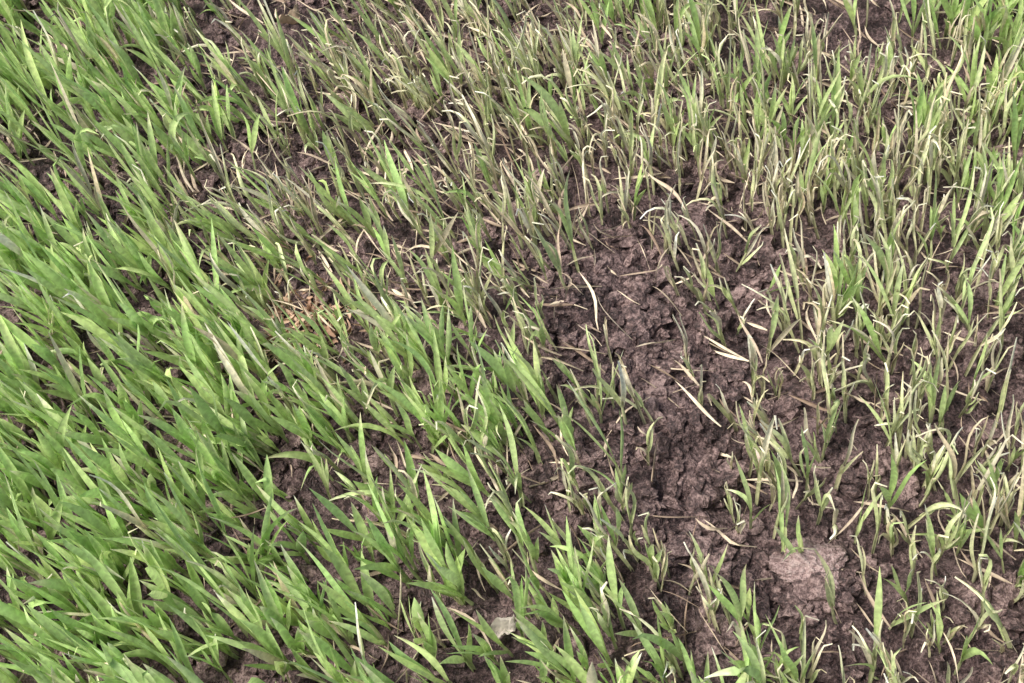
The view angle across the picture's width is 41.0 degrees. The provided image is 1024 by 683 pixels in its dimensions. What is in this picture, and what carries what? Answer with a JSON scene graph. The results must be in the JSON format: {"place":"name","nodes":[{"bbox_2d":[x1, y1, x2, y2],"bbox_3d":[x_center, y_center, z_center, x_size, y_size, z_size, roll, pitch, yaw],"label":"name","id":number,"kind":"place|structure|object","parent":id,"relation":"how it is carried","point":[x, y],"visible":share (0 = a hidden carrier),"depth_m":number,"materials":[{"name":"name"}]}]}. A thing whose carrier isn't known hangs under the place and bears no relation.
{"place":"outdoors","nodes":[
{"label":"outdoors","id":0,"kind":"place"},
{"bbox_2d":[0,0,1023,682],"bbox_3d":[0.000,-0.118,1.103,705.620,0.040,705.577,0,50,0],"label":"soil ground","id":1,"kind":"structure","parent":0,"point":[636,578],"depth_m":0.98,"materials":[{"name":"brown soil"}]},
{"bbox_2d":[279,3,300,24],"bbox_3d":[-0.200,-0.293,1.236,0.024,0.016,0.011,-30,56,-23],"label":"dead leaf","id":2,"kind":"object","parent":1,"relation":"on","point":[286,19],"visible":0.88,"depth_m":1.24,"materials":[{"name":"beige plant"}]},
{"bbox_2d":[490,615,515,646],"bbox_3d":[-0.004,0.177,0.839,0.016,0.016,0.012,-16,52,-13],"label":"dead leaf","id":3,"kind":"object","parent":1,"relation":"on","point":[499,626],"visible":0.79,"depth_m":0.84,"materials":[{"name":"beige plant"}]},
{"bbox_2d":[0,0,1023,682],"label":"green rice seedlings","id":4,"kind":"object","parent":1,"relation":"on","point":[56,272],"visible":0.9,"depth_m":0.93,"materials":[{"name":"green plant"}]},
{"bbox_2d":[0,0,1023,682],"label":"withered rice seedlings","id":5,"kind":"object","parent":1,"relation":"on","point":[928,158],"visible":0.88,"depth_m":1.04,"materials":[{"name":"green plant"}]},
{"bbox_2d":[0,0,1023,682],"bbox_3d":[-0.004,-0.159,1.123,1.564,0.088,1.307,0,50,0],"label":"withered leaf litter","id":6,"kind":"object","parent":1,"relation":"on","point":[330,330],"visible":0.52,"depth_m":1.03,"materials":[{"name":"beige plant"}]},
{"bbox_2d":[750,450,772,482],"bbox_3d":[0.171,0.082,0.931,0.008,0.016,0.026,-22,53,-17],"label":"dead leaf","id":7,"kind":"object","parent":1,"relation":"on","point":[758,455],"visible":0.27,"depth_m":0.93,"materials":[{"name":"beige plant"}]},
{"bbox_2d":[768,537,848,588],"bbox_3d":[0.190,0.144,0.878,0.052,0.025,0.040,0,50,0],"label":"pinkish stone","id":8,"kind":"object","parent":1,"relation":"on","point":[795,566],"visible":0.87,"depth_m":0.87,"materials":[{"name":"stone"}]}
]}

